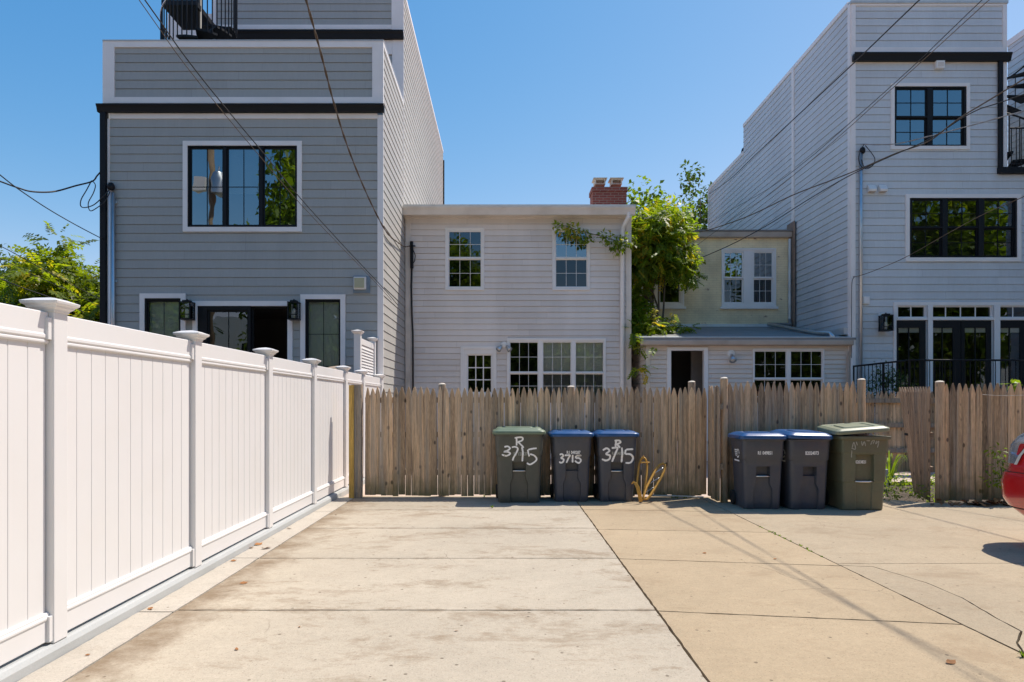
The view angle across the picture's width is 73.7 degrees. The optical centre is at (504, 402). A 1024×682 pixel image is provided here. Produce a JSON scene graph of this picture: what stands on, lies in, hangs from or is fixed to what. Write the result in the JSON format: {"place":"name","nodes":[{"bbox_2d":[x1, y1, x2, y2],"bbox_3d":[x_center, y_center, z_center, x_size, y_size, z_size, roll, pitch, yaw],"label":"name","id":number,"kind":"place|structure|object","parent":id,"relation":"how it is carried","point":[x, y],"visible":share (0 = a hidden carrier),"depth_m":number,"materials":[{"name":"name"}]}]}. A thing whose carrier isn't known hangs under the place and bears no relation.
{"place":"outdoors","nodes":[
{"label":"outdoors","id":0,"kind":"place"},
{"bbox_2d":[0,278,82,311],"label":"overhead cable","id":1,"kind":"object","parent":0,"point":[30,290],"visible":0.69,"depth_m":18.49,"materials":[{"name":"black rubber"}]},
{"bbox_2d":[0,246,99,299],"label":"overhead cable","id":2,"kind":"object","parent":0,"point":[47,271],"visible":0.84,"depth_m":18.64,"materials":[{"name":"black rubber"}]},
{"bbox_2d":[0,258,99,306],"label":"overhead cable","id":3,"kind":"object","parent":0,"point":[45,280],"visible":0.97,"depth_m":18.64,"materials":[{"name":"black rubber"}]},
{"bbox_2d":[160,0,237,39],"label":"spiral staircase","id":4,"kind":"structure","parent":0,"point":[191,15],"depth_m":16.20,"materials":[{"name":"black metal"}]},
{"bbox_2d":[65,496,706,681],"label":"driveway left slabs","id":5,"kind":"structure","parent":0,"point":[394,589],"depth_m":4.91,"materials":[{"name":"concrete"}]},
{"bbox_2d":[492,426,545,502],"bbox_3d":[0.220,0.934,10.532,0.801,1.131,0.806,0,0,0],"label":"wheeled bin","id":6,"kind":"object","parent":5,"relation":"on","point":[518,450],"visible":1,"depth_m":10.20,"materials":[{"name":"green plastic"}]},
{"bbox_2d":[354,381,722,500],"bbox_3d":[0.439,0.599,10.596,5.685,1.903,0.794,0,0,0],"label":"picket fence","id":7,"kind":"object","parent":5,"relation":"on","point":[683,457],"visible":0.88,"depth_m":10.85,"materials":[{"name":"brown wood"}]},
{"bbox_2d":[548,429,593,501],"bbox_3d":[1.021,0.960,10.601,0.669,1.081,0.745,0,0,0],"label":"wheeled bin","id":8,"kind":"object","parent":5,"relation":"on","point":[570,451],"visible":1,"depth_m":10.31,"materials":[{"name":"grey plastic"}]},
{"bbox_2d":[0,0,1023,281],"label":"sky","id":9,"kind":"structure","parent":0,"point":[534,101],"materials":[{"name":"blue"}]},
{"bbox_2d":[343,459,887,497],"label":"yard ground","id":10,"kind":"structure","parent":0,"point":[704,495],"depth_m":11.77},
{"bbox_2d":[0,477,364,681],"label":"fence kerb","id":11,"kind":"structure","parent":10,"relation":"on","point":[18,668],"depth_m":4.88,"materials":[{"name":"white concrete"}]},
{"bbox_2d":[0,297,385,665],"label":"white vinyl fence","id":12,"kind":"object","parent":11,"relation":"on","point":[133,462],"visible":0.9,"depth_m":4.94,"materials":[{"name":"white plastic"}]},
{"bbox_2d":[95,0,443,396],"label":"gray house","id":13,"kind":"structure","parent":10,"relation":"on","point":[217,223],"depth_m":14.99,"materials":[{"name":"grey wood"}]},
{"bbox_2d":[0,172,99,192],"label":"overhead cable","id":14,"kind":"object","parent":13,"relation":"attached to","point":[94,179],"visible":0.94,"depth_m":13.76,"materials":[{"name":"black rubber"}]},
{"bbox_2d":[0,175,102,238],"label":"overhead cable","id":15,"kind":"object","parent":13,"relation":"attached to","point":[46,207],"visible":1,"depth_m":12.08,"materials":[{"name":"black rubber"}]},
{"bbox_2d":[80,180,109,207],"bbox_3d":[-8.890,-4.535,14.846,0.618,0.630,0.128,0,0,0],"label":"overhead cable","id":16,"kind":"object","parent":13,"relation":"attached to","point":[97,201],"visible":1,"depth_m":14.79,"materials":[{"name":"black rubber"}]},
{"bbox_2d":[88,180,109,210],"bbox_3d":[-8.799,-4.498,14.838,0.435,0.709,0.139,0,0,0],"label":"overhead cable","id":17,"kind":"object","parent":13,"relation":"attached to","point":[92,195],"visible":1,"depth_m":14.79,"materials":[{"name":"black rubber"}]},
{"bbox_2d":[139,293,186,337],"bbox_3d":[-7.489,-1.553,15.040,1.005,1.687,0.170,0,0,0],"label":"window","id":18,"kind":"structure","parent":13,"relation":"in","point":[158,312],"depth_m":15.10,"materials":[{"name":"black glass"}]},
{"bbox_2d":[178,299,194,320],"bbox_3d":[-6.886,-2.025,14.836,0.252,0.452,0.288,0,0,0],"label":"wall lantern","id":19,"kind":"object","parent":13,"relation":"attached to","point":[190,309],"depth_m":14.80,"materials":[{"name":"black metal"}]},
{"bbox_2d":[183,141,301,231],"bbox_3d":[-5.743,-4.745,15.027,2.606,1.988,0.145,0,0,0],"label":"window","id":20,"kind":"structure","parent":13,"relation":"in","point":[228,187],"depth_m":15.04,"materials":[{"name":"clear glass"}]},
{"bbox_2d":[192,301,292,360],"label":"sliding door","id":21,"kind":"structure","parent":13,"relation":"in","point":[246,326],"depth_m":16.20,"materials":[{"name":"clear glass"}]},
{"bbox_2d":[139,0,388,296],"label":"overhead cable","id":22,"kind":"object","parent":13,"relation":"attached to","point":[243,136],"visible":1,"depth_m":9.39,"materials":[{"name":"black rubber"}]},
{"bbox_2d":[144,0,397,304],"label":"overhead cable","id":23,"kind":"object","parent":13,"relation":"attached to","point":[251,138],"visible":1,"depth_m":9.47,"materials":[{"name":"black rubber"}]},
{"bbox_2d":[287,299,300,320],"bbox_3d":[-4.567,-2.025,14.847,0.231,0.452,0.267,0,0,0],"label":"wall lantern","id":24,"kind":"object","parent":13,"relation":"attached to","point":[296,304],"depth_m":14.82,"materials":[{"name":"black metal"}]},
{"bbox_2d":[300,294,345,366],"bbox_3d":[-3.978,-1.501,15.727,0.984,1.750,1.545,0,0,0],"label":"window","id":25,"kind":"structure","parent":13,"relation":"in","point":[322,323],"depth_m":15.10,"materials":[{"name":"black glass"}]},
{"bbox_2d":[353,276,369,292],"bbox_3d":[-3.128,-2.592,14.932,0.366,0.377,0.135,0,0,0],"label":"alarm box","id":26,"kind":"object","parent":13,"relation":"attached to","point":[361,284],"visible":1,"depth_m":14.96,"materials":[{"name":"white plastic"}]},
{"bbox_2d":[351,330,377,376],"bbox_3d":[-2.865,0.035,14.105,0.216,2.930,1.726,0,0,0],"label":"privacy screen","id":27,"kind":"object","parent":10,"relation":"on","point":[364,354],"visible":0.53,"depth_m":13.89,"materials":[{"name":"white plastic"}]},
{"bbox_2d":[402,177,635,458],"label":"pale gray house","id":28,"kind":"structure","parent":10,"relation":"on","point":[537,295],"depth_m":18.25,"materials":[{"name":"white plastic"}]},
{"bbox_2d":[305,0,409,246],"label":"overhead cable","id":29,"kind":"object","parent":28,"relation":"attached to","point":[320,51],"visible":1,"depth_m":11.02,"materials":[{"name":"black rubber"}]},
{"bbox_2d":[445,228,483,289],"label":"window","id":30,"kind":"structure","parent":28,"relation":"in","point":[464,247],"depth_m":18.31,"materials":[{"name":"glass"}]},
{"bbox_2d":[461,346,495,430],"bbox_3d":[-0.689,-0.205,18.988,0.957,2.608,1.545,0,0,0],"label":"door","id":31,"kind":"structure","parent":28,"relation":"in","point":[478,363],"depth_m":18.30,"materials":[{"name":"white plastic"}]},
{"bbox_2d":[496,342,511,351],"bbox_3d":[-0.009,-1.490,18.153,0.436,0.283,0.211,0,0,0],"label":"floodlight","id":32,"kind":"object","parent":28,"relation":"attached to","point":[503,345],"visible":1,"depth_m":18.14,"materials":[{"name":"white plastic"}]},
{"bbox_2d":[507,338,605,396],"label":"window","id":33,"kind":"structure","parent":28,"relation":"in","point":[537,363],"depth_m":18.31,"materials":[{"name":"glass"}]},
{"bbox_2d":[552,228,589,289],"bbox_3d":[1.784,-3.842,18.288,1.005,1.663,0.145,0,0,0],"label":"window","id":34,"kind":"structure","parent":28,"relation":"in","point":[570,260],"depth_m":18.29,"materials":[{"name":"glass"}]},
{"bbox_2d":[552,220,636,257],"bbox_3d":[2.359,-4.307,17.979,2.292,1.028,0.677,0,0,0],"label":"wisteria vine","id":35,"kind":"object","parent":28,"relation":"attached to","point":[584,240],"visible":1,"depth_m":17.95,"materials":[{"name":"green plant"}]},
{"bbox_2d":[624,198,707,385],"bbox_3d":[4.227,-2.171,19.279,2.586,7.346,4.513,0,0,38],"label":"wisteria vine","id":36,"kind":"object","parent":10,"relation":"on","point":[662,252],"visible":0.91,"depth_m":18.97,"materials":[{"name":"green plant"}]},
{"bbox_2d":[627,175,706,229],"bbox_3d":[5.818,-3.696,27.208,5.297,10.399,4.257,0,0,0],"label":"maple tree","id":37,"kind":"object","parent":10,"relation":"on","point":[643,201],"visible":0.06,"depth_m":26.45,"materials":[{"name":"green plant"}]},
{"bbox_2d":[704,0,981,226],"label":"overhead cable","id":38,"kind":"object","parent":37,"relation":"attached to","point":[870,104],"visible":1,"depth_m":10.51,"materials":[{"name":"black rubber"}]},
{"bbox_2d":[631,221,855,460],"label":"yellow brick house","id":39,"kind":"structure","parent":10,"relation":"on","point":[740,303],"depth_m":19.20,"materials":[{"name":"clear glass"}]},
{"bbox_2d":[631,278,685,308],"bbox_3d":[4.621,-3.809,20.985,1.889,1.859,0.190,0,0,0],"label":"window","id":40,"kind":"structure","parent":39,"relation":"in","point":[674,299],"depth_m":21.01,"materials":[{"name":"white glass"}]},
{"bbox_2d":[667,347,707,440],"bbox_3d":[4.814,-0.227,18.378,1.248,2.434,1.645,0,0,0],"label":"doorway","id":41,"kind":"structure","parent":39,"relation":"in","point":[684,364],"depth_m":18.35,"materials":[{"name":"white plastic"}]},
{"bbox_2d":[727,350,736,362],"bbox_3d":[5.838,-1.190,17.472,0.195,0.346,0.252,0,0,0],"label":"floodlight","id":42,"kind":"object","parent":39,"relation":"attached to","point":[731,354],"visible":1,"depth_m":17.49,"materials":[{"name":"white plastic"}]},
{"bbox_2d":[720,248,777,308],"bbox_3d":[7.501,-3.809,20.985,1.771,1.859,0.190,0,0,0],"label":"window","id":43,"kind":"structure","parent":39,"relation":"in","point":[748,275],"depth_m":21.01,"materials":[{"name":"white glass"}]},
{"bbox_2d":[752,349,823,396],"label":"window","id":44,"kind":"structure","parent":39,"relation":"in","point":[782,366],"depth_m":18.00,"materials":[{"name":"glass"}]},
{"bbox_2d":[698,94,1023,258],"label":"overhead cable","id":45,"kind":"object","parent":39,"relation":"attached to","point":[868,166],"visible":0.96,"depth_m":15.71,"materials":[{"name":"black rubber"}]},
{"bbox_2d":[577,496,1023,681],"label":"driveway middle slabs","id":46,"kind":"structure","parent":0,"point":[736,602],"depth_m":4.93,"materials":[{"name":"beige concrete"}]},
{"bbox_2d":[592,429,638,501],"bbox_3d":[1.705,0.960,10.615,0.669,1.081,0.745,0,0,0],"label":"wheeled bin","id":47,"kind":"object","parent":46,"relation":"on","point":[615,452],"visible":0.98,"depth_m":10.32,"materials":[{"name":"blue plastic"}]},
{"bbox_2d":[631,456,665,501],"bbox_3d":[2.181,1.137,10.360,0.734,0.665,0.257,0,0,-40],"label":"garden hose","id":48,"kind":"object","parent":46,"relation":"on","point":[641,497],"visible":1,"depth_m":10.34,"materials":[{"name":"yellow rubber"}]},
{"bbox_2d":[483,495,1023,657],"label":"weeds","id":49,"kind":"object","parent":46,"relation":"on","point":[1022,654],"visible":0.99,"depth_m":7.29,"materials":[{"name":"green plant"}]},
{"bbox_2d":[946,659,955,663],"bbox_3d":[2.572,1.489,3.931,0.069,0.014,0.044,0,0,0],"label":"dead leaf","id":50,"kind":"object","parent":46,"relation":"on","point":[951,661],"visible":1,"depth_m":3.94,"materials":[{"name":"brown plant"}]},
{"bbox_2d":[711,0,919,192],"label":"overhead cable","id":51,"kind":"object","parent":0,"point":[829,85],"visible":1,"depth_m":11.93,"materials":[{"name":"black rubber"}]},
{"bbox_2d":[694,0,988,247],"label":"overhead cable","id":52,"kind":"object","parent":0,"point":[866,111],"visible":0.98,"depth_m":10.54,"materials":[{"name":"black rubber"}]},
{"bbox_2d":[702,497,1023,652],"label":"driveway right slabs","id":53,"kind":"structure","parent":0,"point":[963,564],"depth_m":6.98,"materials":[{"name":"concrete"}]},
{"bbox_2d":[652,495,703,497],"bbox_3d":[2.696,1.468,10.726,0.853,0.053,0.063,0,0,1],"label":"garden stake","id":54,"kind":"object","parent":53,"relation":"on","point":[678,496],"visible":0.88,"depth_m":10.72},
{"bbox_2d":[728,431,786,508],"bbox_3d":[3.645,0.960,9.888,0.669,1.081,0.745,0,0,2],"label":"wheeled bin","id":55,"kind":"object","parent":53,"relation":"on","point":[757,456],"visible":1,"depth_m":9.60,"materials":[{"name":"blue plastic"}]},
{"bbox_2d":[720,377,865,502],"bbox_3d":[4.360,0.581,10.334,2.200,1.939,0.160,0,0,0],"label":"picket fence","id":56,"kind":"object","parent":53,"relation":"on","point":[808,408],"visible":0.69,"depth_m":10.35,"materials":[{"name":"brown wood"}]},
{"bbox_2d":[770,429,832,509],"bbox_3d":[4.266,0.944,9.859,0.670,1.112,0.746,0,0,-2],"label":"wheeled bin","id":57,"kind":"object","parent":53,"relation":"on","point":[804,468],"visible":0.79,"depth_m":9.57,"materials":[{"name":"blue plastic"}]},
{"bbox_2d":[817,422,890,509],"bbox_3d":[4.982,0.891,9.788,0.779,1.217,0.796,0,0,0],"label":"wheeled bin","id":58,"kind":"object","parent":53,"relation":"on","point":[856,471],"visible":0.87,"depth_m":9.51,"materials":[{"name":"green plastic"}]},
{"bbox_2d":[846,433,871,435],"bbox_3d":[5.093,0.470,9.842,0.370,0.200,0.355,0,0,16],"label":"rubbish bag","id":59,"kind":"object","parent":58,"relation":"in","point":[865,434],"visible":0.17,"depth_m":9.69,"materials":[{"name":"plastic"}]},
{"bbox_2d":[906,498,1007,506],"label":"leaf litter","id":60,"kind":"object","parent":53,"relation":"on","point":[996,501],"visible":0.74,"depth_m":10.00,"materials":[{"name":"brown plant"}]},
{"bbox_2d":[980,442,1008,504],"bbox_3d":[7.292,1.037,10.043,0.474,0.930,0.484,0,0,-30],"label":"ivy clump","id":61,"kind":"object","parent":53,"relation":"on","point":[997,472],"visible":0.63,"depth_m":10.02,"materials":[{"name":"green plant"}]},
{"bbox_2d":[1001,433,1023,515],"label":"red car","id":62,"kind":"object","parent":53,"relation":"on","point":[1012,482],"visible":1,"depth_m":7.11,"materials":[{"name":"paint"}]},
{"bbox_2d":[892,472,934,481],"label":"yard ground","id":63,"kind":"structure","parent":0,"point":[909,477],"depth_m":14.17,"materials":[{"name":"beige concrete"}]},
{"bbox_2d":[843,361,917,406],"bbox_3d":[9.217,0.219,16.612,1.730,2.568,1.188,0,0,0],"label":"evergreen shrub","id":64,"kind":"object","parent":63,"relation":"on","point":[886,382],"visible":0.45,"depth_m":16.51,"materials":[{"name":"green plant"}]},
{"bbox_2d":[856,391,934,471],"bbox_3d":[7.801,0.612,14.452,2.802,1.745,0.124,0,0,0],"label":"picket fence","id":65,"kind":"object","parent":63,"relation":"on","point":[886,411],"visible":0.24,"depth_m":14.45,"materials":[{"name":"brown wood"}]},
{"bbox_2d":[1007,29,1023,166],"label":"gray house","id":66,"kind":"structure","parent":63,"relation":"on","point":[1015,44],"depth_m":20.19,"materials":[{"name":"blue"}]},
{"bbox_2d":[883,482,1002,502],"bbox_3d":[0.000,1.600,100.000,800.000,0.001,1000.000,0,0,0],"label":"ground","id":67,"kind":"structure","parent":0,"point":[913,497],"depth_m":11.78,"materials":[{"name":"soil"}]},
{"bbox_2d":[0,243,25,285],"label":"oak tree","id":68,"kind":"object","parent":67,"relation":"on","point":[5,262],"visible":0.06,"depth_m":33.16,"materials":[{"name":"green plant"}]},
{"bbox_2d":[0,277,39,305],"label":"sumac tree","id":69,"kind":"object","parent":67,"relation":"on","point":[2,283],"depth_m":23.30,"materials":[{"name":"green plant"}]},
{"bbox_2d":[0,293,62,307],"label":"sumac tree","id":70,"kind":"object","parent":67,"relation":"on","point":[21,298],"depth_m":21.20,"materials":[{"name":"green plant"}]},
{"bbox_2d":[0,221,99,321],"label":"sumac tree","id":71,"kind":"object","parent":67,"relation":"on","point":[65,261],"visible":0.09,"depth_m":22.37,"materials":[{"name":"green plant"}]},
{"bbox_2d":[9,242,93,295],"bbox_3d":[-20.421,-2.862,31.153,4.436,8.732,3.649,0,0,0],"label":"oak tree","id":72,"kind":"object","parent":67,"relation":"on","point":[80,263],"visible":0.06,"depth_m":30.81,"materials":[{"name":"green plant"}]},
{"bbox_2d":[17,497,352,681],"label":"concrete edging strip","id":73,"kind":"object","parent":67,"relation":"on","point":[70,664],"visible":0.69,"depth_m":4.91,"materials":[{"name":"beige concrete"}]},
{"bbox_2d":[349,385,353,497],"bbox_3d":[-2.404,0.626,10.775,0.081,1.808,0.090,0,0,0],"label":"lumber post","id":74,"kind":"object","parent":73,"relation":"on","point":[351,441],"visible":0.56,"depth_m":10.73,"materials":[{"name":"brown wood"}]},
{"bbox_2d":[675,159,711,229],"bbox_3d":[8.614,-4.773,31.226,3.411,12.550,3.353,0,0,0],"label":"locust tree","id":75,"kind":"object","parent":67,"relation":"on","point":[702,215],"visible":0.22,"depth_m":30.93,"materials":[{"name":"green plant"}]},
{"bbox_2d":[708,0,1023,408],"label":"blue gray house","id":76,"kind":"structure","parent":67,"relation":"on","point":[958,293],"depth_m":17.50,"materials":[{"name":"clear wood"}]},
{"bbox_2d":[851,277,853,357],"bbox_3d":[8.906,-2.184,17.444,0.092,2.080,0.015,0,0,-7],"label":"downspout","id":77,"kind":"object","parent":76,"relation":"attached to","point":[851,317],"visible":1,"depth_m":17.43,"materials":[{"name":"white metal"}]},
{"bbox_2d":[697,78,1023,232],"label":"overhead cable","id":78,"kind":"object","parent":76,"relation":"attached to","point":[878,160],"visible":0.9,"depth_m":15.76,"materials":[{"name":"black rubber"}]},
{"bbox_2d":[863,296,869,303],"bbox_3d":[9.249,-2.622,17.453,0.167,0.192,0.057,0,0,0],"label":"doorbell box","id":79,"kind":"object","parent":76,"relation":"attached to","point":[866,299],"visible":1,"depth_m":17.43,"materials":[{"name":"white plastic"}]},
{"bbox_2d":[861,145,874,168],"bbox_3d":[9.260,-6.250,17.380,0.359,0.608,0.020,0,0,0],"label":"overhead cable","id":80,"kind":"object","parent":76,"relation":"attached to","point":[873,156],"visible":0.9,"depth_m":17.37,"materials":[{"name":"black rubber"}]},
{"bbox_2d":[867,185,876,192],"bbox_3d":[9.386,-5.472,17.421,0.189,0.192,0.121,0,0,0],"label":"vent hood","id":81,"kind":"object","parent":76,"relation":"attached to","point":[871,188],"visible":1,"depth_m":17.39,"materials":[{"name":"white plastic"}]},
{"bbox_2d":[878,185,887,192],"bbox_3d":[9.664,-5.472,17.421,0.189,0.192,0.121,0,0,0],"label":"vent hood","id":82,"kind":"object","parent":76,"relation":"attached to","point":[882,188],"visible":1,"depth_m":17.39,"materials":[{"name":"white plastic"}]},
{"bbox_2d":[878,313,893,331],"bbox_3d":[9.675,-2.050,17.336,0.252,0.468,0.288,0,0,0],"label":"wall lantern","id":83,"kind":"object","parent":76,"relation":"attached to","point":[884,325],"depth_m":17.30,"materials":[{"name":"black metal"}]},
{"bbox_2d":[897,321,925,391],"bbox_3d":[10.395,-0.968,17.459,0.736,2.264,0.037,0,0,0],"label":"door","id":84,"kind":"structure","parent":76,"relation":"in","point":[908,327],"depth_m":17.44,"materials":[{"name":"black glass"}]},
{"bbox_2d":[890,83,969,149],"bbox_3d":[10.903,-7.331,17.527,2.016,1.696,0.145,0,0,0],"label":"window","id":85,"kind":"structure","parent":76,"relation":"in","point":[918,110],"depth_m":17.53,"materials":[{"name":"clear glass"}]},
{"bbox_2d":[853,359,1023,403],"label":"iron railing","id":86,"kind":"object","parent":76,"relation":"on","point":[909,369],"visible":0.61,"depth_m":15.60,"materials":[{"name":"black metal"}]},
{"bbox_2d":[853,196,1023,276],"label":"overhead cable","id":87,"kind":"object","parent":76,"relation":"attached to","point":[942,236],"visible":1,"depth_m":15.29,"materials":[{"name":"black rubber"}]},
{"bbox_2d":[934,60,944,69],"bbox_3d":[11.112,-8.623,17.428,0.213,0.189,0.108,0,0,0],"label":"camera box","id":88,"kind":"object","parent":76,"relation":"attached to","point":[939,64],"visible":1,"depth_m":17.38,"materials":[{"name":"white plastic"}]},
{"bbox_2d":[860,110,1023,144],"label":"overhead cable","id":89,"kind":"object","parent":76,"relation":"attached to","point":[946,131],"visible":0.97,"depth_m":15.66,"materials":[{"name":"black rubber"}]},
{"bbox_2d":[933,321,960,389],"bbox_3d":[11.278,-0.968,17.459,0.752,2.264,0.037,0,0,0],"label":"door","id":90,"kind":"structure","parent":76,"relation":"in","point":[954,327],"depth_m":17.44,"materials":[{"name":"black glass"}]},
{"bbox_2d":[905,194,1020,261],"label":"window","id":91,"kind":"structure","parent":76,"relation":"in","point":[994,236],"depth_m":17.54,"materials":[{"name":"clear glass"}]},
{"bbox_2d":[961,321,990,390],"bbox_3d":[12.054,-0.968,17.459,0.768,2.264,0.037,0,0,0],"label":"door","id":92,"kind":"structure","parent":76,"relation":"in","point":[974,327],"depth_m":17.44,"materials":[{"name":"black glass"}]},
{"bbox_2d":[1000,321,1023,390],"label":"door","id":93,"kind":"structure","parent":76,"relation":"in","point":[1008,327],"depth_m":17.44,"materials":[{"name":"black glass"}]},
{"bbox_2d":[1009,127,1023,166],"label":"terrace railing","id":94,"kind":"object","parent":76,"relation":"on","point":[1016,163],"visible":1,"depth_m":17.44,"materials":[{"name":"black metal"}]},
{"bbox_2d":[886,450,907,483],"bbox_3d":[7.085,1.179,12.627,1.048,0.642,0.972,0,0,0],"label":"strap leaf plant","id":95,"kind":"object","parent":67,"relation":"on","point":[892,471],"visible":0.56,"depth_m":12.51,"materials":[{"name":"green plant"}]},
{"bbox_2d":[883,469,949,502],"bbox_3d":[6.841,1.391,11.604,1.402,0.418,3.513,0,0,32],"label":"weed patch","id":96,"kind":"object","parent":67,"relation":"on","point":[903,482],"visible":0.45,"depth_m":11.16,"materials":[{"name":"green plant"}]},
{"bbox_2d":[935,381,1023,502],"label":"picket fence","id":97,"kind":"object","parent":67,"relation":"on","point":[971,425],"visible":0.9,"depth_m":10.30,"materials":[{"name":"brown wood"}]},
{"bbox_2d":[899,386,933,500],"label":"picket gate","id":98,"kind":"structure","parent":97,"relation":"attached to","point":[916,411],"depth_m":10.81,"materials":[{"name":"brown wood"}]},
{"bbox_2d":[1002,378,1020,391],"bbox_3d":[8.078,0.545,10.703,0.420,1.911,0.370,0,0,0],"label":"tree sprout","id":99,"kind":"object","parent":67,"relation":"on","point":[1015,382],"visible":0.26,"depth_m":10.69,"materials":[{"name":"green plant"}]},
{"bbox_2d":[1007,66,1023,166],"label":"spiral staircase","id":100,"kind":"structure","parent":0,"point":[1011,109],"depth_m":18.89,"materials":[{"name":"black metal"}]}
]}

